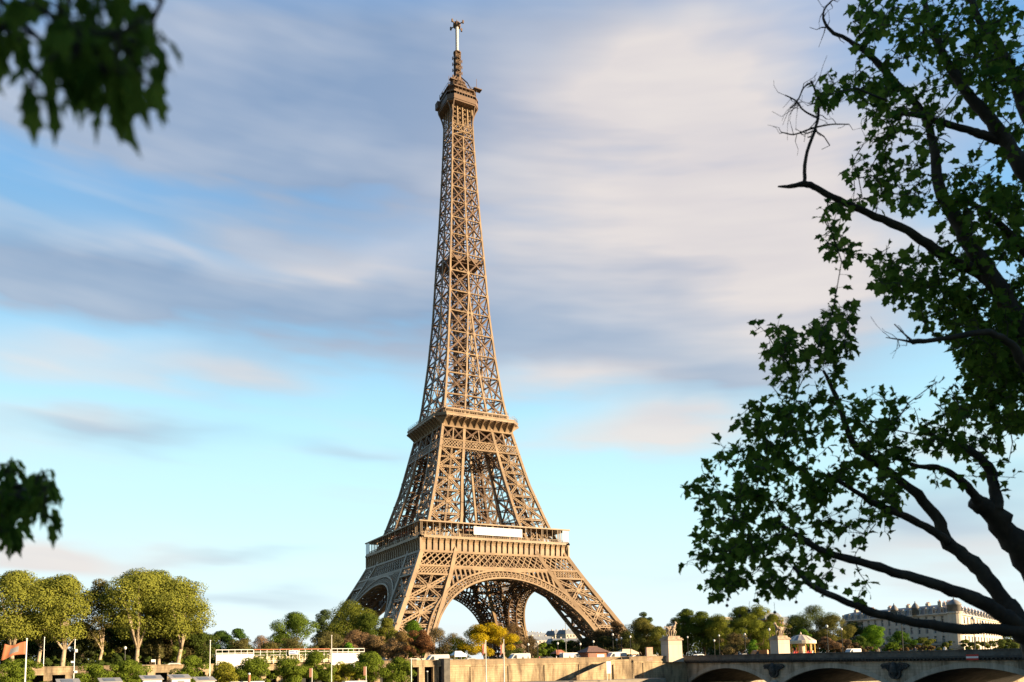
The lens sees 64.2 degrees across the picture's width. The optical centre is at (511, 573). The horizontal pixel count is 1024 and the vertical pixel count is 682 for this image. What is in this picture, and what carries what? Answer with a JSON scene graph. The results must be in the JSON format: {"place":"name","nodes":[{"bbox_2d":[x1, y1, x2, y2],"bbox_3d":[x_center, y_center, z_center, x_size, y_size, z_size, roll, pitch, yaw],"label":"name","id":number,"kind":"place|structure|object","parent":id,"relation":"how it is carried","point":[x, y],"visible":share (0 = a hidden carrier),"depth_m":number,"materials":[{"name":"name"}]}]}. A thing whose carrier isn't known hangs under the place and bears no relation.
{"place":"outdoors","nodes":[
{"label":"outdoors","id":0,"kind":"place"},
{"bbox_2d":[0,570,62,659],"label":"plane tree","id":1,"kind":"object","parent":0,"point":[16,586],"visible":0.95,"depth_m":156.43,"materials":[{"name":"green plant"}]},
{"bbox_2d":[24,573,104,665],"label":"plane tree","id":2,"kind":"object","parent":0,"point":[68,604],"visible":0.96,"depth_m":160.03,"materials":[{"name":"green plant"}]},
{"bbox_2d":[95,567,190,661],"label":"plane tree","id":3,"kind":"object","parent":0,"point":[137,584],"visible":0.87,"depth_m":165.47,"materials":[{"name":"green plant"}]},
{"bbox_2d":[133,575,216,662],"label":"plane tree","id":4,"kind":"object","parent":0,"point":[188,608],"visible":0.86,"depth_m":169.36,"materials":[{"name":"green plant"}]},
{"bbox_2d":[0,0,1023,659],"label":"sky","id":5,"kind":"structure","parent":0,"point":[215,341],"materials":[{"name":"blue"}]},
{"bbox_3d":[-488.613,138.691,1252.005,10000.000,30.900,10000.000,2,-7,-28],"label":"ground","id":6,"kind":"structure","parent":0,"visible":0},
{"bbox_2d":[0,634,60,666],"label":"tree","id":7,"kind":"object","parent":6,"relation":"on","point":[47,651],"visible":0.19,"depth_m":177.68,"materials":[{"name":"green plant"}]},
{"bbox_2d":[8,577,69,663],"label":"plane tree","id":8,"kind":"object","parent":6,"relation":"on","point":[39,643],"visible":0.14,"depth_m":165.52,"materials":[{"name":"green plant"}]},
{"bbox_2d":[39,656,66,666],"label":"shrub","id":9,"kind":"object","parent":6,"relation":"on","point":[48,661],"visible":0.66,"depth_m":161.18,"materials":[{"name":"green plant"}]},
{"bbox_2d":[70,639,94,665],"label":"shrub","id":10,"kind":"object","parent":6,"relation":"on","point":[82,647],"visible":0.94,"depth_m":166.98,"materials":[{"name":"green plant"}]},
{"bbox_2d":[49,623,122,665],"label":"tree","id":11,"kind":"object","parent":6,"relation":"on","point":[69,653],"visible":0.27,"depth_m":177.02,"materials":[{"name":"green plant"}]},
{"bbox_2d":[0,0,182,560],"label":"plane tree","id":12,"kind":"object","parent":6,"relation":"on","point":[83,62],"visible":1,"depth_m":2.04,"materials":[{"name":"green plant"}]},
{"bbox_2d":[73,578,121,659],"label":"plane tree","id":13,"kind":"object","parent":6,"relation":"on","point":[97,584],"visible":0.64,"depth_m":165.32,"materials":[{"name":"green plant"}]},
{"bbox_2d":[96,642,114,661],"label":"shrub","id":14,"kind":"object","parent":6,"relation":"on","point":[107,653],"visible":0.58,"depth_m":169.08,"materials":[{"name":"green plant"}]},
{"bbox_2d":[89,622,133,661],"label":"tree","id":15,"kind":"object","parent":6,"relation":"on","point":[97,654],"visible":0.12,"depth_m":189.15,"materials":[{"name":"green plant"}]},
{"bbox_2d":[95,652,151,665],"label":"shrub","id":16,"kind":"object","parent":6,"relation":"on","point":[117,656],"visible":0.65,"depth_m":166.69,"materials":[{"name":"green plant"}]},
{"bbox_2d":[107,613,148,660],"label":"tree","id":17,"kind":"object","parent":6,"relation":"on","point":[129,645],"visible":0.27,"depth_m":186.20,"materials":[{"name":"green plant"}]},
{"bbox_2d":[139,632,164,664],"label":"bush","id":18,"kind":"object","parent":6,"relation":"on","point":[152,648],"visible":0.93,"depth_m":172.89,"materials":[{"name":"green plant"}]},
{"bbox_2d":[129,569,196,664],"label":"plane tree","id":19,"kind":"object","parent":6,"relation":"on","point":[159,660],"visible":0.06,"depth_m":175.10,"materials":[{"name":"green plant"}]},
{"bbox_2d":[161,632,204,662],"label":"tree","id":20,"kind":"object","parent":6,"relation":"on","point":[169,642],"visible":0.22,"depth_m":185.58,"materials":[{"name":"green plant"}]},
{"bbox_2d":[167,628,219,662],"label":"tree","id":21,"kind":"object","parent":6,"relation":"on","point":[197,639],"visible":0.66,"depth_m":187.28,"materials":[{"name":"green plant"}]},
{"bbox_2d":[203,630,230,657],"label":"tree","id":22,"kind":"object","parent":6,"relation":"on","point":[219,647],"visible":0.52,"depth_m":219.21,"materials":[{"name":"green plant"}]},
{"bbox_2d":[221,628,249,653],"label":"tree","id":23,"kind":"object","parent":6,"relation":"on","point":[236,633],"visible":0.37,"depth_m":219.34,"materials":[{"name":"green plant"}]},
{"bbox_2d":[228,638,261,661],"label":"tree","id":24,"kind":"object","parent":6,"relation":"on","point":[242,643],"visible":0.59,"depth_m":197.35,"materials":[{"name":"green plant"}]},
{"bbox_2d":[250,635,275,652],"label":"tree","id":25,"kind":"object","parent":6,"relation":"on","point":[260,639],"visible":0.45,"depth_m":216.78,"materials":[{"name":"brown plant"}]},
{"bbox_2d":[261,641,281,655],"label":"tree","id":26,"kind":"object","parent":6,"relation":"on","point":[269,645],"visible":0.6,"depth_m":210.34,"materials":[{"name":"green plant"}]},
{"bbox_2d":[274,636,304,655],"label":"tree","id":27,"kind":"object","parent":6,"relation":"on","point":[294,643],"visible":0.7,"depth_m":198.36,"materials":[{"name":"green plant"}]},
{"bbox_2d":[265,611,320,655],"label":"tree","id":28,"kind":"object","parent":6,"relation":"on","point":[297,623],"visible":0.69,"depth_m":226.23,"materials":[{"name":"green plant"}]},
{"bbox_2d":[311,609,338,650],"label":"tree","id":29,"kind":"object","parent":6,"relation":"on","point":[323,618],"visible":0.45,"depth_m":242.99,"materials":[{"name":"green plant"}]},
{"bbox_2d":[308,631,343,660],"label":"tree","id":30,"kind":"object","parent":6,"relation":"on","point":[323,639],"visible":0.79,"depth_m":209.96,"materials":[{"name":"green plant"}]},
{"bbox_2d":[311,599,382,652],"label":"tree","id":31,"kind":"object","parent":6,"relation":"on","point":[355,613],"visible":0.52,"depth_m":247.14,"materials":[{"name":"green plant"}]},
{"bbox_2d":[341,630,373,652],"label":"tree","id":32,"kind":"object","parent":6,"relation":"on","point":[354,637],"visible":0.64,"depth_m":214.56,"materials":[{"name":"brown plant"}]},
{"bbox_2d":[354,613,392,650],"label":"tree","id":33,"kind":"object","parent":6,"relation":"on","point":[368,622],"visible":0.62,"depth_m":240.31,"materials":[{"name":"green plant"}]},
{"bbox_2d":[360,634,389,657],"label":"tree","id":34,"kind":"object","parent":6,"relation":"on","point":[376,642],"visible":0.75,"depth_m":214.28,"materials":[{"name":"brown plant"}]},
{"bbox_2d":[377,617,397,660],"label":"tree","id":35,"kind":"object","parent":6,"relation":"on","point":[386,623],"visible":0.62,"depth_m":241.21,"materials":[{"name":"green plant"}]},
{"bbox_2d":[381,638,407,657],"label":"tree","id":36,"kind":"object","parent":6,"relation":"on","point":[392,650],"visible":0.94,"depth_m":212.52,"materials":[{"name":"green plant"}]},
{"bbox_2d":[385,631,414,658],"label":"tree","id":37,"kind":"object","parent":6,"relation":"on","point":[400,636],"visible":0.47,"depth_m":227.22,"materials":[{"name":"brown plant"}]},
{"bbox_2d":[402,620,424,659],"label":"tree","id":38,"kind":"object","parent":6,"relation":"on","point":[411,625],"visible":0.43,"depth_m":247.09,"materials":[{"name":"green plant"}]},
{"bbox_2d":[403,629,435,659],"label":"tree","id":39,"kind":"object","parent":6,"relation":"on","point":[422,643],"visible":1,"depth_m":211.71,"materials":[{"name":"brown plant"}]},
{"bbox_2d":[424,627,452,655],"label":"tree","id":40,"kind":"object","parent":6,"relation":"on","point":[434,634],"visible":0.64,"depth_m":239.87,"materials":[{"name":"brown plant"}]},
{"bbox_2d":[441,632,466,659],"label":"tree","id":41,"kind":"object","parent":6,"relation":"on","point":[451,643],"visible":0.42,"depth_m":238.36,"materials":[{"name":"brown plant"}]},
{"bbox_2d":[450,622,518,658],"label":"tree","id":42,"kind":"object","parent":6,"relation":"on","point":[478,635],"visible":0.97,"depth_m":214.48,"materials":[{"name":"yellow plant"}]},
{"bbox_2d":[330,19,658,660],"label":"iron tower","id":43,"kind":"structure","parent":6,"relation":"on","point":[479,552],"depth_m":372.78,"materials":[{"name":"metal"}]},
{"bbox_2d":[0,632,1020,665],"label":"distant woodland","id":44,"kind":"object","parent":6,"relation":"on","point":[689,653],"visible":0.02,"depth_m":408.97,"materials":[{"name":"green plant"}]},
{"bbox_2d":[501,635,523,657],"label":"tree","id":45,"kind":"object","parent":6,"relation":"on","point":[510,652],"visible":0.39,"depth_m":239.97,"materials":[{"name":"green plant"}]},
{"bbox_2d":[502,622,526,652],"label":"tree","id":46,"kind":"object","parent":6,"relation":"on","point":[511,629],"visible":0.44,"depth_m":277.42,"materials":[{"name":"brown plant"}]},
{"bbox_2d":[521,635,539,657],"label":"tree","id":47,"kind":"object","parent":6,"relation":"on","point":[532,645],"visible":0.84,"depth_m":287.00,"materials":[{"name":"brown plant"}]},
{"bbox_2d":[529,642,565,657],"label":"tree","id":48,"kind":"object","parent":6,"relation":"on","point":[544,650],"visible":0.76,"depth_m":346.61,"materials":[{"name":"green plant"}]},
{"bbox_2d":[555,640,576,656],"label":"tree","id":49,"kind":"object","parent":6,"relation":"on","point":[566,645],"visible":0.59,"depth_m":363.52,"materials":[{"name":"green plant"}]},
{"bbox_2d":[556,629,581,637],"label":"apartment building","id":50,"kind":"structure","parent":6,"relation":"on","point":[569,633],"depth_m":736.52,"materials":[{"name":"stone"}]},
{"bbox_2d":[569,637,591,654],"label":"tree","id":51,"kind":"object","parent":6,"relation":"on","point":[584,641],"visible":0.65,"depth_m":308.86,"materials":[{"name":"green plant"}]},
{"bbox_2d":[519,678,665,681],"bbox_3d":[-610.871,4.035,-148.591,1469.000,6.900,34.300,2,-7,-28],"label":"quay","id":52,"kind":"structure","parent":6,"relation":"on","point":[641,680],"depth_m":191.32,"materials":[{"name":"beige stone"}]},
{"bbox_2d":[0,658,46,681],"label":"round bush","id":53,"kind":"object","parent":52,"relation":"on","point":[14,671],"visible":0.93,"depth_m":130.89,"materials":[{"name":"green plant"}]},
{"bbox_2d":[24,638,27,681],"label":"pole","id":54,"kind":"object","parent":52,"relation":"on","point":[25,661],"visible":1,"depth_m":121.59,"materials":[{"name":"white metal"}]},
{"bbox_2d":[1,641,25,660],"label":"flag","id":55,"kind":"object","parent":54,"relation":"attached to","point":[12,650],"visible":1,"depth_m":121.16,"materials":[{"name":"orange fabric"}]},
{"bbox_2d":[72,663,115,681],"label":"round bush","id":56,"kind":"object","parent":52,"relation":"on","point":[95,671],"visible":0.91,"depth_m":136.07,"materials":[{"name":"green plant"}]},
{"bbox_2d":[106,659,152,681],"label":"round bush","id":57,"kind":"object","parent":52,"relation":"on","point":[124,670],"visible":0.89,"depth_m":138.51,"materials":[{"name":"green plant"}]},
{"bbox_2d":[139,675,163,681],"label":"kiosk booth","id":58,"kind":"object","parent":52,"relation":"on","point":[152,678],"visible":1,"depth_m":129.64,"materials":[{"name":"white paint"}]},
{"bbox_2d":[167,674,191,681],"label":"kiosk booth","id":59,"kind":"object","parent":52,"relation":"on","point":[180,677],"visible":1,"depth_m":131.58,"materials":[{"name":"white paint"}]},
{"bbox_2d":[168,655,210,681],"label":"round bush","id":60,"kind":"object","parent":52,"relation":"on","point":[190,662],"visible":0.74,"depth_m":143.60,"materials":[{"name":"green plant"}]},
{"bbox_2d":[207,661,239,681],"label":"round bush","id":61,"kind":"object","parent":52,"relation":"on","point":[224,671],"visible":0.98,"depth_m":145.68,"materials":[{"name":"green plant"}]},
{"bbox_2d":[234,657,270,681],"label":"round bush","id":62,"kind":"object","parent":52,"relation":"on","point":[256,667],"visible":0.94,"depth_m":148.15,"materials":[{"name":"green plant"}]},
{"bbox_2d":[269,657,308,681],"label":"round bush","id":63,"kind":"object","parent":52,"relation":"on","point":[288,669],"visible":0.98,"depth_m":150.78,"materials":[{"name":"green plant"}]},
{"bbox_2d":[302,650,335,681],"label":"round bush","id":64,"kind":"object","parent":52,"relation":"on","point":[314,659],"visible":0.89,"depth_m":153.89,"materials":[{"name":"green plant"}]},
{"bbox_2d":[329,661,355,681],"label":"round bush","id":65,"kind":"object","parent":52,"relation":"on","point":[342,671],"visible":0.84,"depth_m":156.06,"materials":[{"name":"green plant"}]},
{"bbox_2d":[0,656,687,681],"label":"quay wall","id":66,"kind":"structure","parent":52,"relation":"on","point":[516,670],"depth_m":184.79,"materials":[{"name":"stone"}]},
{"bbox_2d":[253,646,330,663],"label":"hoarding","id":67,"kind":"object","parent":66,"relation":"on","point":[274,658],"visible":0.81,"depth_m":162.99,"materials":[{"name":"white paint"}]},
{"bbox_2d":[216,649,253,667],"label":"site hoarding","id":68,"kind":"object","parent":67,"relation":"attached to","point":[235,659],"visible":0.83,"depth_m":158.12,"materials":[{"name":"white fabric"}]},
{"bbox_2d":[332,648,364,665],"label":"site hoarding","id":69,"kind":"object","parent":66,"relation":"on","point":[346,658],"visible":0.72,"depth_m":168.48,"materials":[{"name":"white fabric"}]},
{"bbox_2d":[659,636,683,661],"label":"pedestal","id":70,"kind":"object","parent":66,"relation":"on","point":[671,649],"visible":0.94,"depth_m":207.82,"materials":[{"name":"stone"}]},
{"bbox_2d":[664,621,679,636],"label":"horse statue","id":71,"kind":"object","parent":70,"relation":"on","point":[670,629],"visible":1,"depth_m":209.05,"materials":[{"name":"stone"}]},
{"bbox_2d":[345,651,396,681],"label":"round bush","id":72,"kind":"object","parent":52,"relation":"on","point":[372,661],"visible":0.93,"depth_m":158.08,"materials":[{"name":"green plant"}]},
{"bbox_2d":[379,656,416,681],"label":"round bush","id":73,"kind":"object","parent":52,"relation":"on","point":[401,670],"visible":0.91,"depth_m":160.75,"materials":[{"name":"green plant"}]},
{"bbox_2d":[570,657,633,680],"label":"stone stairs","id":74,"kind":"structure","parent":52,"relation":"on","point":[623,668],"depth_m":195.21,"materials":[{"name":"beige stone"}]},
{"bbox_2d":[575,646,609,656],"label":"hip roof kiosk","id":75,"kind":"object","parent":6,"relation":"on","point":[592,651],"visible":0.66,"depth_m":201.89,"materials":[{"name":"brown ceramic"}]},
{"bbox_2d":[586,629,608,645],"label":"tree","id":76,"kind":"object","parent":6,"relation":"on","point":[598,633],"visible":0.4,"depth_m":306.68,"materials":[{"name":"green plant"}]},
{"bbox_2d":[596,636,618,655],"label":"tree","id":77,"kind":"object","parent":6,"relation":"on","point":[606,643],"visible":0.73,"depth_m":265.18,"materials":[{"name":"green plant"}]},
{"bbox_2d":[602,621,623,648],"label":"tree","id":78,"kind":"object","parent":6,"relation":"on","point":[614,626],"visible":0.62,"depth_m":300.96,"materials":[{"name":"green plant"}]},
{"bbox_2d":[613,631,646,656],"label":"tree","id":79,"kind":"object","parent":6,"relation":"on","point":[626,641],"visible":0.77,"depth_m":262.69,"materials":[{"name":"green plant"}]},
{"bbox_2d":[621,617,654,655],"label":"tree","id":80,"kind":"object","parent":6,"relation":"on","point":[640,626],"visible":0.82,"depth_m":268.07,"materials":[{"name":"green plant"}]},
{"bbox_2d":[643,626,667,655],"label":"tree","id":81,"kind":"object","parent":6,"relation":"on","point":[656,634],"visible":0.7,"depth_m":264.82,"materials":[{"name":"green plant"}]},
{"bbox_2d":[675,609,706,655],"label":"tree","id":82,"kind":"object","parent":6,"relation":"on","point":[684,616],"visible":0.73,"depth_m":291.07,"materials":[{"name":"green plant"}]},
{"bbox_2d":[682,611,719,654],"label":"tree","id":83,"kind":"object","parent":6,"relation":"on","point":[699,620],"visible":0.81,"depth_m":286.61,"materials":[{"name":"green plant"}]},
{"bbox_2d":[702,613,744,654],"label":"tree","id":84,"kind":"object","parent":6,"relation":"on","point":[724,631],"visible":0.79,"depth_m":281.66,"materials":[{"name":"green plant"}]},
{"bbox_2d":[715,632,763,654],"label":"tree","id":85,"kind":"object","parent":6,"relation":"on","point":[731,647],"visible":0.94,"depth_m":265.49,"materials":[{"name":"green plant"}]},
{"bbox_2d":[727,605,762,652],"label":"tree","id":86,"kind":"object","parent":6,"relation":"on","point":[740,624],"visible":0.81,"depth_m":285.26,"materials":[{"name":"green plant"}]},
{"bbox_2d":[740,604,783,649],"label":"tree","id":87,"kind":"object","parent":6,"relation":"on","point":[762,634],"visible":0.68,"depth_m":285.99,"materials":[{"name":"green plant"}]},
{"bbox_2d":[764,613,791,640],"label":"tree","id":88,"kind":"object","parent":6,"relation":"on","point":[772,617],"visible":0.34,"depth_m":297.88,"materials":[{"name":"green plant"}]},
{"bbox_2d":[783,614,815,649],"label":"tree","id":89,"kind":"object","parent":6,"relation":"on","point":[792,633],"visible":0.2,"depth_m":346.96,"materials":[{"name":"green plant"}]},
{"bbox_2d":[790,632,816,652],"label":"carousel","id":90,"kind":"object","parent":6,"relation":"on","point":[801,641],"visible":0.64,"depth_m":263.75,"materials":[{"name":"beige fabric"}]},
{"bbox_2d":[785,604,845,652],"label":"tree","id":91,"kind":"object","parent":6,"relation":"on","point":[807,619],"visible":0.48,"depth_m":337.99,"materials":[{"name":"green plant"}]},
{"bbox_2d":[807,636,841,652],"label":"tree","id":92,"kind":"object","parent":6,"relation":"on","point":[822,641],"visible":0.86,"depth_m":285.50,"materials":[{"name":"brown plant"}]},
{"bbox_2d":[808,614,856,651],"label":"tree","id":93,"kind":"object","parent":6,"relation":"on","point":[831,620],"visible":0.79,"depth_m":329.64,"materials":[{"name":"green plant"}]},
{"bbox_2d":[678,0,1023,656],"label":"plane tree","id":94,"kind":"object","parent":6,"relation":"on","point":[990,353],"visible":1,"depth_m":12.45,"materials":[{"name":"green plant"}]},
{"bbox_2d":[683,648,1023,681],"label":"stone bridge","id":95,"kind":"structure","parent":6,"relation":"on","point":[998,665],"depth_m":165.28,"materials":[{"name":"stone"}]},
{"bbox_2d":[768,636,790,653],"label":"pedestal","id":96,"kind":"object","parent":95,"relation":"on","point":[779,644],"visible":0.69,"depth_m":225.72,"materials":[{"name":"stone"}]},
{"bbox_2d":[843,621,867,645],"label":"tree","id":97,"kind":"object","parent":6,"relation":"on","point":[859,631],"visible":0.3,"depth_m":355.36,"materials":[{"name":"green plant"}]},
{"bbox_2d":[836,645,877,651],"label":"hedge","id":98,"kind":"object","parent":6,"relation":"on","point":[851,646],"visible":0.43,"depth_m":286.67,"materials":[{"name":"green plant"}]},
{"bbox_2d":[848,636,869,648],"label":"tree","id":99,"kind":"object","parent":6,"relation":"on","point":[861,641],"visible":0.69,"depth_m":297.98,"materials":[{"name":"green plant"}]},
{"bbox_2d":[859,624,884,651],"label":"tree","id":100,"kind":"object","parent":6,"relation":"on","point":[874,634],"visible":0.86,"depth_m":311.72,"materials":[{"name":"green plant"}]},
{"bbox_2d":[886,631,917,647],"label":"tree","id":101,"kind":"object","parent":6,"relation":"on","point":[897,636],"visible":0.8,"depth_m":317.69,"materials":[{"name":"green plant"}]},
{"bbox_2d":[887,645,941,650],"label":"hedge","id":102,"kind":"object","parent":6,"relation":"on","point":[918,647],"visible":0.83,"depth_m":305.41,"materials":[{"name":"green plant"}]},
{"bbox_2d":[841,597,1001,651],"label":"grand apartment building","id":103,"kind":"structure","parent":6,"relation":"on","point":[953,610],"depth_m":353.05,"materials":[{"name":"stone"}]},
{"bbox_2d":[903,637,940,649],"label":"hedge","id":104,"kind":"object","parent":6,"relation":"on","point":[924,641],"visible":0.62,"depth_m":318.47,"materials":[{"name":"green plant"}]},
{"bbox_2d":[938,639,989,649],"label":"hedge","id":105,"kind":"object","parent":6,"relation":"on","point":[947,645],"visible":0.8,"depth_m":325.86,"materials":[{"name":"green plant"}]},
{"bbox_2d":[986,639,1019,648],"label":"hedge","id":106,"kind":"object","parent":6,"relation":"on","point":[1001,643],"visible":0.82,"depth_m":344.73,"materials":[{"name":"green plant"}]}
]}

